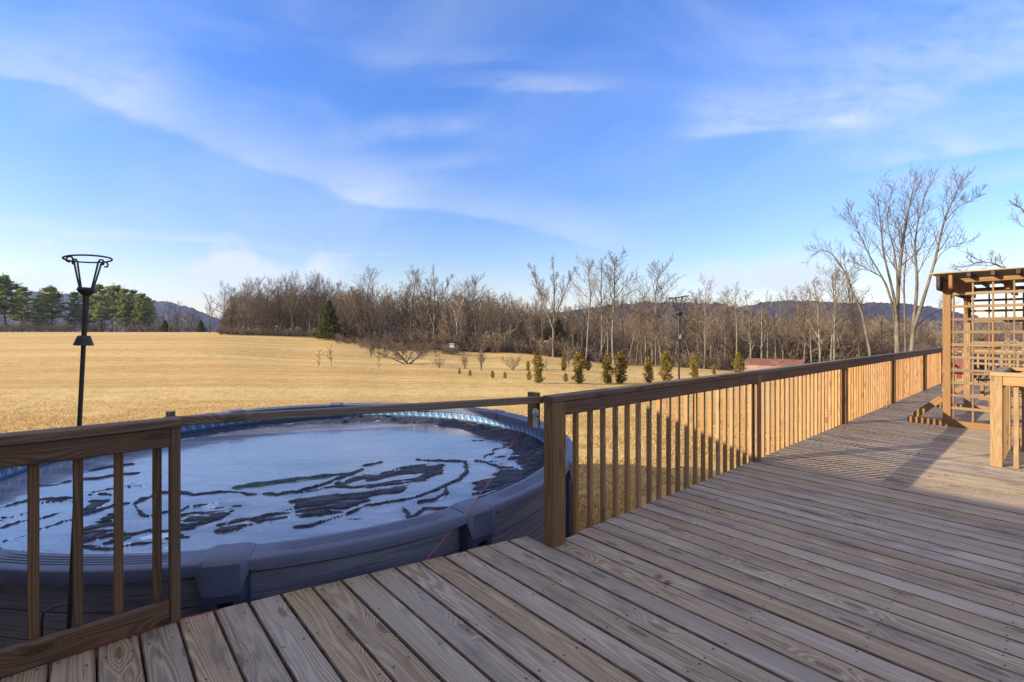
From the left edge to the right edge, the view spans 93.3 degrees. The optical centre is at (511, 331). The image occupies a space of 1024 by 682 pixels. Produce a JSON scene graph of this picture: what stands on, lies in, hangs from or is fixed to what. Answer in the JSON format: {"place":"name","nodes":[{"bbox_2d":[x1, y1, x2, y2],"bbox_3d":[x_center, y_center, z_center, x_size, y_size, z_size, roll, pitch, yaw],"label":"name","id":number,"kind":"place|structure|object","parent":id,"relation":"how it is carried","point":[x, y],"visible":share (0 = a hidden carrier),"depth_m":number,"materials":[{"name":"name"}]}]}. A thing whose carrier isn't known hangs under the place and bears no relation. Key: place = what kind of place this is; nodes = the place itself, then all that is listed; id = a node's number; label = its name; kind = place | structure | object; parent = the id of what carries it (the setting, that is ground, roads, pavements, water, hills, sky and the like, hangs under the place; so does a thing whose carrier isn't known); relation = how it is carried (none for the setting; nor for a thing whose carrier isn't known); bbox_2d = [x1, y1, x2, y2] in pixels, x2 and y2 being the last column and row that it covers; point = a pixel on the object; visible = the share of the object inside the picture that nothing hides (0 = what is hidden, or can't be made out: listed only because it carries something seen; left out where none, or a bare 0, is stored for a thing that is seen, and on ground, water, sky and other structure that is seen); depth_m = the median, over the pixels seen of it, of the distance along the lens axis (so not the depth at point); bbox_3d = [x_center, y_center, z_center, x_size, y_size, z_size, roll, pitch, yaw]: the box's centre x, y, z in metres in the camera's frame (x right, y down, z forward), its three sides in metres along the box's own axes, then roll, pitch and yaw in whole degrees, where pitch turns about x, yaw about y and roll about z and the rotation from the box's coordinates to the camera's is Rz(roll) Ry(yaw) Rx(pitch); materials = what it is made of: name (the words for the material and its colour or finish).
{"place":"outdoors","nodes":[
{"label":"outdoors","id":0,"kind":"place"},
{"bbox_2d":[0,291,224,331],"bbox_3d":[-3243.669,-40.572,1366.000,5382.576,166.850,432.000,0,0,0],"label":"hills","id":1,"kind":"structure","parent":0,"point":[161,306],"depth_m":1351.33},
{"bbox_2d":[0,332,987,530],"bbox_3d":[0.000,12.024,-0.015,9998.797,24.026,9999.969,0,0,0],"label":"ground","id":2,"kind":"structure","parent":0,"point":[43,365],"depth_m":25.87,"materials":[{"name":"yellow plant"}]},
{"bbox_2d":[0,272,28,330],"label":"pine tree","id":3,"kind":"object","parent":2,"relation":"on","point":[7,286],"visible":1,"depth_m":130.98,"materials":[{"name":"green plant"}]},
{"bbox_2d":[6,285,36,331],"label":"pine tree","id":4,"kind":"object","parent":2,"relation":"on","point":[25,296],"visible":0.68,"depth_m":138.48,"materials":[{"name":"green plant"}]},
{"bbox_2d":[26,295,49,330],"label":"pine tree","id":5,"kind":"object","parent":2,"relation":"on","point":[40,318],"visible":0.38,"depth_m":139.13,"materials":[{"name":"green plant"}]},
{"bbox_2d":[30,284,67,331],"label":"pine tree","id":6,"kind":"object","parent":2,"relation":"on","point":[53,299],"visible":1,"depth_m":136.37,"materials":[{"name":"green plant"}]},
{"bbox_2d":[61,289,81,331],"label":"pine tree","id":7,"kind":"object","parent":2,"relation":"on","point":[75,296],"visible":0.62,"depth_m":139.22,"materials":[{"name":"green plant"}]},
{"bbox_2d":[40,254,112,636],"bbox_3d":[-1.905,1.083,2.133,0.244,2.835,0.179,0,0,0],"label":"lantern stake","id":8,"kind":"object","parent":2,"relation":"on","point":[83,340],"visible":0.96,"depth_m":2.13,"materials":[{"name":"black metal"}]},
{"bbox_2d":[74,294,97,324],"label":"pine tree","id":9,"kind":"object","parent":2,"relation":"on","point":[80,312],"visible":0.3,"depth_m":137.45,"materials":[{"name":"green plant"}]},
{"bbox_2d":[88,283,117,331],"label":"pine tree","id":10,"kind":"object","parent":2,"relation":"on","point":[97,306],"visible":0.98,"depth_m":131.41,"materials":[{"name":"green plant"}]},
{"bbox_2d":[105,282,127,331],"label":"pine tree","id":11,"kind":"object","parent":2,"relation":"on","point":[114,293],"visible":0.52,"depth_m":142.56,"materials":[{"name":"green plant"}]},
{"bbox_2d":[111,286,136,331],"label":"pine tree","id":12,"kind":"object","parent":2,"relation":"on","point":[123,307],"visible":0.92,"depth_m":130.34,"materials":[{"name":"green plant"}]},
{"bbox_2d":[130,292,157,331],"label":"pine tree","id":13,"kind":"object","parent":2,"relation":"on","point":[139,304],"visible":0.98,"depth_m":130.39,"materials":[{"name":"green plant"}]},
{"bbox_2d":[140,297,159,331],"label":"pine tree","id":14,"kind":"object","parent":2,"relation":"on","point":[152,307],"visible":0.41,"depth_m":143.02,"materials":[{"name":"green plant"}]},
{"bbox_2d":[227,276,255,331],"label":"bare tree","id":15,"kind":"object","parent":2,"relation":"on","point":[245,306],"visible":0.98,"depth_m":88.36,"materials":[{"name":"brown plant"}]},
{"bbox_2d":[255,277,277,332],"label":"bare tree","id":16,"kind":"object","parent":2,"relation":"on","point":[267,299],"visible":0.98,"depth_m":88.06,"materials":[{"name":"brown plant"}]},
{"bbox_2d":[273,276,295,328],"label":"bare tree","id":17,"kind":"object","parent":2,"relation":"on","point":[283,294],"visible":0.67,"depth_m":92.49,"materials":[{"name":"brown plant"}]},
{"bbox_2d":[0,402,572,673],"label":"swimming pool","id":18,"kind":"structure","parent":2,"relation":"on","point":[216,577],"depth_m":2.68,"materials":[{"name":"plastic"}]},
{"bbox_2d":[0,418,538,553],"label":"frozen water","id":19,"kind":"structure","parent":18,"relation":"in","point":[226,461],"depth_m":4.54,"materials":[{"name":"white ice"}]},
{"bbox_2d":[0,415,543,550],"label":"pool cover","id":20,"kind":"object","parent":19,"relation":"on","point":[524,445],"visible":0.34,"depth_m":4.39,"materials":[{"name":"plastic"}]},
{"bbox_2d":[280,282,298,333],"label":"bare tree","id":21,"kind":"object","parent":2,"relation":"on","point":[293,297],"visible":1,"depth_m":87.80,"materials":[{"name":"brown plant"}]},
{"bbox_2d":[309,279,327,330],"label":"bare tree","id":22,"kind":"object","parent":2,"relation":"on","point":[318,295],"visible":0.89,"depth_m":87.91,"materials":[{"name":"brown plant"}]},
{"bbox_2d":[314,299,343,339],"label":"evergreen tree","id":23,"kind":"object","parent":2,"relation":"on","point":[328,325],"visible":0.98,"depth_m":73.44,"materials":[{"name":"green plant"}]},
{"bbox_2d":[332,284,352,328],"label":"bare tree","id":24,"kind":"object","parent":2,"relation":"on","point":[341,294],"visible":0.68,"depth_m":86.60,"materials":[{"name":"brown plant"}]},
{"bbox_2d":[350,267,383,338],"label":"bare tree","id":25,"kind":"object","parent":2,"relation":"on","point":[370,281],"visible":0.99,"depth_m":76.17,"materials":[{"name":"brown plant"}]},
{"bbox_2d":[371,282,397,334],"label":"bare tree","id":26,"kind":"object","parent":2,"relation":"on","point":[381,305],"visible":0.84,"depth_m":79.69,"materials":[{"name":"brown plant"}]},
{"bbox_2d":[387,289,408,331],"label":"bare tree","id":27,"kind":"object","parent":2,"relation":"on","point":[398,310],"visible":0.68,"depth_m":83.61,"materials":[{"name":"brown plant"}]},
{"bbox_2d":[388,281,412,344],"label":"bare tree","id":28,"kind":"object","parent":2,"relation":"on","point":[403,305],"visible":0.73,"depth_m":78.28,"materials":[{"name":"brown plant"}]},
{"bbox_2d":[362,339,439,363],"bbox_3d":[-9.230,1.660,40.647,5.265,2.335,5.281,0,0,10],"label":"bare shrub","id":29,"kind":"object","parent":2,"relation":"on","point":[420,354],"visible":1,"depth_m":40.63,"materials":[{"name":"brown plant"}]},
{"bbox_2d":[397,265,424,327],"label":"bare tree","id":30,"kind":"object","parent":2,"relation":"on","point":[409,296],"visible":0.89,"depth_m":76.93,"materials":[{"name":"brown plant"}]},
{"bbox_2d":[417,278,442,337],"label":"bare tree","id":31,"kind":"object","parent":2,"relation":"on","point":[428,297],"visible":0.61,"depth_m":79.71,"materials":[{"name":"brown plant"}]},
{"bbox_2d":[412,264,453,338],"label":"bare tree","id":32,"kind":"object","parent":2,"relation":"on","point":[440,297],"visible":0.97,"depth_m":74.16,"materials":[{"name":"brown plant"}]},
{"bbox_2d":[434,280,466,343],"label":"bare tree","id":33,"kind":"object","parent":2,"relation":"on","point":[451,313],"visible":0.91,"depth_m":72.06,"materials":[{"name":"brown plant"}]},
{"bbox_2d":[449,302,468,350],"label":"bare tree","id":34,"kind":"object","parent":2,"relation":"on","point":[460,330],"visible":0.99,"depth_m":69.09,"materials":[{"name":"brown plant"}]},
{"bbox_2d":[453,276,483,339],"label":"bare tree","id":35,"kind":"object","parent":2,"relation":"on","point":[467,297],"visible":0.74,"depth_m":79.32,"materials":[{"name":"brown plant"}]},
{"bbox_2d":[456,272,494,337],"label":"bare tree","id":36,"kind":"object","parent":2,"relation":"on","point":[472,289],"visible":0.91,"depth_m":77.41,"materials":[{"name":"brown plant"}]},
{"bbox_2d":[468,298,493,336],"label":"bare tree","id":37,"kind":"object","parent":2,"relation":"on","point":[484,320],"visible":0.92,"depth_m":69.57,"materials":[{"name":"brown plant"}]},
{"bbox_2d":[476,289,507,337],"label":"bare tree","id":38,"kind":"object","parent":2,"relation":"on","point":[491,311],"visible":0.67,"depth_m":75.12,"materials":[{"name":"brown plant"}]},
{"bbox_2d":[490,294,512,351],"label":"bare tree","id":39,"kind":"object","parent":2,"relation":"on","point":[499,317],"visible":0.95,"depth_m":71.76,"materials":[{"name":"brown plant"}]},
{"bbox_2d":[499,291,521,351],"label":"bare tree","id":40,"kind":"object","parent":2,"relation":"on","point":[508,299],"visible":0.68,"depth_m":81.82,"materials":[{"name":"brown plant"}]},
{"bbox_2d":[0,311,1022,377],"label":"underbrush","id":41,"kind":"object","parent":2,"relation":"on","point":[413,340],"visible":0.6,"depth_m":68.81,"materials":[{"name":"brown plant"}]},
{"bbox_2d":[0,283,1022,366],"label":"woodland","id":42,"kind":"object","parent":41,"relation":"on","point":[303,314],"visible":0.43,"depth_m":87.36,"materials":[{"name":"brown plant"}]},
{"bbox_2d":[0,383,1023,681],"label":"wooden deck","id":43,"kind":"structure","parent":2,"relation":"on","point":[884,553],"depth_m":2.45,"materials":[{"name":"brown wood"}]},
{"bbox_2d":[0,416,180,677],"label":"deck railing","id":44,"kind":"object","parent":43,"relation":"on","point":[32,450],"visible":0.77,"depth_m":2.07,"materials":[{"name":"brown wood"}]},
{"bbox_2d":[163,392,543,427],"bbox_3d":[-0.742,0.501,2.733,2.035,0.227,0.130,0,0,-25],"label":"gate bar","id":45,"kind":"object","parent":44,"relation":"attached to","point":[533,400],"visible":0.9,"depth_m":2.67,"materials":[{"name":"brown wood"}]},
{"bbox_2d":[51,609,219,661],"bbox_3d":[-1.653,1.345,2.166,0.601,0.003,0.032,0,0,-39],"label":"board","id":46,"kind":"object","parent":43,"relation":"on","point":[131,635],"visible":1,"depth_m":2.13,"materials":[{"name":"red wood"}]},
{"bbox_2d":[543,347,942,548],"bbox_3d":[5.834,1.027,7.944,14.895,1.246,0.092,0,0,-41],"label":"deck railing","id":47,"kind":"object","parent":43,"relation":"on","point":[847,390],"visible":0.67,"depth_m":4.47,"materials":[{"name":"brown wood"}]},
{"bbox_2d":[907,267,1023,433],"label":"trellis arbor","id":48,"kind":"object","parent":43,"relation":"on","point":[960,284],"visible":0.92,"depth_m":6.90,"materials":[{"name":"brown wood"}]},
{"bbox_2d":[976,280,1023,402],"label":"porch swing","id":49,"kind":"object","parent":48,"relation":"hanging from","point":[1008,284],"visible":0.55,"depth_m":6.94,"materials":[{"name":"brown wood"}]},
{"bbox_2d":[952,347,1022,382],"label":"deck railing","id":50,"kind":"object","parent":43,"relation":"on","point":[1010,350],"visible":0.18,"depth_m":12.18,"materials":[{"name":"brown wood"}]},
{"bbox_2d":[990,367,1023,468],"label":"stair railing","id":51,"kind":"object","parent":43,"relation":"on","point":[1003,380],"visible":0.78,"depth_m":4.86,"materials":[{"name":"brown wood"}]},
{"bbox_2d":[527,278,549,353],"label":"bare tree","id":52,"kind":"object","parent":2,"relation":"on","point":[541,307],"visible":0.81,"depth_m":69.85,"materials":[{"name":"brown plant"}]},
{"bbox_2d":[532,355,545,382],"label":"young cedar","id":53,"kind":"object","parent":2,"relation":"on","point":[538,364],"visible":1,"depth_m":26.25,"materials":[{"name":"green plant"}]},
{"bbox_2d":[527,255,575,356],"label":"bare tree","id":54,"kind":"object","parent":2,"relation":"on","point":[552,305],"visible":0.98,"depth_m":66.16,"materials":[{"name":"brown plant"}]},
{"bbox_2d":[551,319,569,355],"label":"evergreen tree","id":55,"kind":"object","parent":2,"relation":"on","point":[556,332],"visible":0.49,"depth_m":75.47,"materials":[{"name":"green plant"}]},
{"bbox_2d":[560,311,580,352],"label":"bare tree","id":56,"kind":"object","parent":2,"relation":"on","point":[572,333],"visible":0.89,"depth_m":71.40,"materials":[{"name":"brown plant"}]},
{"bbox_2d":[570,352,585,382],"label":"young cedar","id":57,"kind":"object","parent":2,"relation":"on","point":[577,370],"visible":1,"depth_m":27.13,"materials":[{"name":"green plant"}]},
{"bbox_2d":[565,252,618,359],"bbox_3d":[10.573,-3.223,65.059,7.453,15.000,5.692,0,0,-27],"label":"bare tree","id":58,"kind":"object","parent":2,"relation":"on","point":[590,289],"visible":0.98,"depth_m":64.35,"materials":[{"name":"brown plant"}]},
{"bbox_2d":[593,256,607,361],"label":"bare tree","id":59,"kind":"object","parent":2,"relation":"on","point":[601,307],"visible":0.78,"depth_m":65.83,"materials":[{"name":"brown plant"}]},
{"bbox_2d":[596,298,615,353],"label":"bare tree","id":60,"kind":"object","parent":2,"relation":"on","point":[605,323],"visible":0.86,"depth_m":64.90,"materials":[{"name":"brown plant"}]},
{"bbox_2d":[600,354,616,383],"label":"young cedar","id":61,"kind":"object","parent":2,"relation":"on","point":[606,363],"visible":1,"depth_m":28.02,"materials":[{"name":"green plant"}]},
{"bbox_2d":[600,248,641,364],"bbox_3d":[14.062,-3.226,63.745,5.621,15.748,7.997,0,0,-7],"label":"bare tree","id":62,"kind":"object","parent":2,"relation":"on","point":[614,292],"visible":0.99,"depth_m":62.87,"materials":[{"name":"brown plant"}]},
{"bbox_2d":[613,351,628,383],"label":"young cedar","id":63,"kind":"object","parent":2,"relation":"on","point":[621,364],"visible":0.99,"depth_m":28.46,"materials":[{"name":"green plant"}]},
{"bbox_2d":[616,306,641,352],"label":"bare tree","id":64,"kind":"object","parent":2,"relation":"on","point":[626,320],"visible":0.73,"depth_m":74.61,"materials":[{"name":"brown plant"}]},
{"bbox_2d":[625,309,653,365],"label":"bare tree","id":65,"kind":"object","parent":2,"relation":"on","point":[640,325],"visible":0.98,"depth_m":61.47,"materials":[{"name":"brown plant"}]},
{"bbox_2d":[641,357,654,382],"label":"young cedar","id":66,"kind":"object","parent":2,"relation":"on","point":[647,368],"visible":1,"depth_m":29.36,"materials":[{"name":"green plant"}]},
{"bbox_2d":[634,288,664,365],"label":"bare tree","id":67,"kind":"object","parent":2,"relation":"on","point":[644,301],"visible":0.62,"depth_m":63.67,"materials":[{"name":"brown plant"}]},
{"bbox_2d":[620,253,685,358],"bbox_3d":[17.923,-2.601,61.702,8.491,14.861,6.485,0,0,16],"label":"bare tree","id":68,"kind":"object","parent":2,"relation":"on","point":[655,297],"visible":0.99,"depth_m":61.83,"materials":[{"name":"brown plant"}]},
{"bbox_2d":[642,311,668,366],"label":"bare tree","id":69,"kind":"object","parent":2,"relation":"on","point":[648,334],"visible":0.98,"depth_m":61.08,"materials":[{"name":"brown plant"}]},
{"bbox_2d":[656,351,674,380],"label":"young cedar","id":70,"kind":"object","parent":2,"relation":"on","point":[667,366],"visible":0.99,"depth_m":30.39,"materials":[{"name":"green plant"}]},
{"bbox_2d":[669,295,688,468],"bbox_3d":[1.465,1.089,4.248,0.191,2.822,0.183,0,0,0],"label":"lantern stake","id":71,"kind":"object","parent":2,"relation":"on","point":[679,314],"visible":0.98,"depth_m":4.24,"materials":[{"name":"black metal"}]},
{"bbox_2d":[688,355,701,376],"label":"young cedar","id":72,"kind":"object","parent":2,"relation":"on","point":[694,359],"visible":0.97,"depth_m":35.71,"materials":[{"name":"green plant"}]},
{"bbox_2d":[683,289,721,356],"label":"bare tree","id":73,"kind":"object","parent":2,"relation":"on","point":[692,316],"visible":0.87,"depth_m":64.34,"materials":[{"name":"brown plant"}]},
{"bbox_2d":[685,272,725,368],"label":"bare tree","id":74,"kind":"object","parent":2,"relation":"on","point":[706,322],"visible":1,"depth_m":59.80,"materials":[{"name":"brown plant"}]},
{"bbox_2d":[706,317,731,364],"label":"bare tree","id":75,"kind":"object","parent":2,"relation":"on","point":[718,337],"visible":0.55,"depth_m":70.40,"materials":[{"name":"brown plant"}]},
{"bbox_2d":[715,286,741,368],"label":"bare tree","id":76,"kind":"object","parent":2,"relation":"on","point":[727,305],"visible":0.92,"depth_m":62.51,"materials":[{"name":"brown plant"}]},
{"bbox_2d":[725,283,746,364],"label":"bare tree","id":77,"kind":"object","parent":2,"relation":"on","point":[736,305],"visible":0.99,"depth_m":57.99,"materials":[{"name":"brown plant"}]},
{"bbox_2d":[731,352,746,371],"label":"young cedar","id":78,"kind":"object","parent":2,"relation":"on","point":[739,358],"visible":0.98,"depth_m":51.91,"materials":[{"name":"green plant"}]},
{"bbox_2d":[728,289,764,357],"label":"bare tree","id":79,"kind":"object","parent":2,"relation":"on","point":[748,332],"visible":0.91,"depth_m":60.26,"materials":[{"name":"brown plant"}]},
{"bbox_2d":[740,300,774,358],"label":"bare tree","id":80,"kind":"object","parent":2,"relation":"on","point":[764,332],"visible":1,"depth_m":57.14,"materials":[{"name":"brown plant"}]},
{"bbox_2d":[744,358,805,370],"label":"gambrel shed","id":81,"kind":"structure","parent":2,"relation":"on","point":[754,363],"depth_m":55.67,"materials":[{"name":"red"}]},
{"bbox_2d":[771,291,791,358],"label":"bare tree","id":82,"kind":"object","parent":2,"relation":"on","point":[782,340],"visible":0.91,"depth_m":59.77,"materials":[{"name":"brown plant"}]},
{"bbox_2d":[776,288,802,358],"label":"bare tree","id":83,"kind":"object","parent":2,"relation":"on","point":[788,332],"visible":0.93,"depth_m":58.05,"materials":[{"name":"brown plant"}]},
{"bbox_2d":[778,285,818,359],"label":"bare tree","id":84,"kind":"object","parent":2,"relation":"on","point":[803,302],"visible":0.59,"depth_m":59.16,"materials":[{"name":"brown plant"}]},
{"bbox_2d":[790,277,834,361],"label":"bare tree","id":85,"kind":"object","parent":2,"relation":"on","point":[810,324],"visible":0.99,"depth_m":52.21,"materials":[{"name":"brown plant"}]},
{"bbox_2d":[794,302,832,376],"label":"bare tree","id":86,"kind":"object","parent":2,"relation":"on","point":[801,332],"visible":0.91,"depth_m":55.39,"materials":[{"name":"brown plant"}]},
{"bbox_2d":[797,262,870,360],"bbox_3d":[37.187,-1.359,55.897,7.551,13.816,5.767,0,0,-15],"label":"bare tree","id":87,"kind":"object","parent":2,"relation":"on","point":[833,295],"visible":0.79,"depth_m":55.30,"materials":[{"name":"brown plant"}]},
{"bbox_2d":[799,232,871,355],"bbox_3d":[31.345,-3.327,46.789,6.096,13.449,3.610,0,0,0],"label":"bare tree","id":88,"kind":"object","parent":2,"relation":"on","point":[860,309],"visible":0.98,"depth_m":46.03,"materials":[{"name":"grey plant"}]},
{"bbox_2d":[825,275,850,359],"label":"bare tree","id":89,"kind":"object","parent":2,"relation":"on","point":[834,318],"visible":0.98,"depth_m":49.94,"materials":[{"name":"brown plant"}]},
{"bbox_2d":[841,297,870,356],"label":"bare tree","id":90,"kind":"object","parent":2,"relation":"on","point":[856,329],"visible":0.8,"depth_m":53.20,"materials":[{"name":"brown plant"}]},
{"bbox_2d":[832,266,885,356],"bbox_3d":[39.995,-1.119,56.078,4.057,13.456,5.399,0,0,-7],"label":"bare tree","id":91,"kind":"object","parent":2,"relation":"on","point":[850,300],"visible":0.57,"depth_m":56.62,"materials":[{"name":"brown plant"}]},
{"bbox_2d":[830,162,943,352],"bbox_3d":[26.297,-5.295,33.920,6.648,14.436,5.367,0,0,14],"label":"bare tree","id":92,"kind":"object","parent":2,"relation":"on","point":[895,303],"visible":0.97,"depth_m":33.90,"materials":[{"name":"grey plant"}]},
{"bbox_2d":[887,214,919,351],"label":"bare tree","id":93,"kind":"object","parent":2,"relation":"on","point":[903,291],"visible":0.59,"depth_m":35.60,"materials":[{"name":"brown plant"}]},
{"bbox_2d":[892,344,963,378],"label":"barn","id":94,"kind":"structure","parent":2,"relation":"on","point":[920,347],"depth_m":53.79,"materials":[{"name":"red"}]},
{"bbox_2d":[891,164,987,350],"bbox_3d":[28.639,-4.894,32.740,5.699,13.350,4.562,0,0,-37],"label":"bare tree","id":95,"kind":"object","parent":2,"relation":"on","point":[915,317],"visible":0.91,"depth_m":32.46,"materials":[{"name":"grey plant"}]},
{"bbox_2d":[950,194,1023,270],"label":"bare tree","id":96,"kind":"object","parent":2,"relation":"on","point":[995,258],"visible":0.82,"depth_m":25.32,"materials":[{"name":"brown plant"}]},
{"bbox_2d":[979,334,1022,369],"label":"red house","id":97,"kind":"structure","parent":2,"relation":"on","point":[1020,337],"depth_m":61.62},
{"bbox_2d":[0,0,1023,332],"label":"sky","id":98,"kind":"structure","parent":0,"point":[193,146],"materials":[{"name":"blue"}]},
{"bbox_2d":[515,301,794,345],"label":"hills","id":99,"kind":"structure","parent":0,"point":[665,310],"depth_m":569.58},
{"bbox_2d":[466,295,826,344],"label":"woodland","id":100,"kind":"object","parent":99,"relation":"on","point":[672,309],"visible":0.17,"depth_m":567.45,"materials":[{"name":"brown plant"}]},
{"bbox_2d":[736,300,1019,333],"bbox_3d":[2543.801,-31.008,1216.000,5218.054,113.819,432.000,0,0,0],"label":"hills","id":101,"kind":"structure","parent":0,"point":[926,311],"depth_m":1234.22,"materials":[{"name":"blue"}]},
{"bbox_2d":[942,349,971,390],"bbox_3d":[10.130,0.868,10.967,0.527,0.967,0.508,0,0,-41],"label":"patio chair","id":102,"kind":"object","parent":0,"point":[959,363],"visible":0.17,"depth_m":11.08,"materials":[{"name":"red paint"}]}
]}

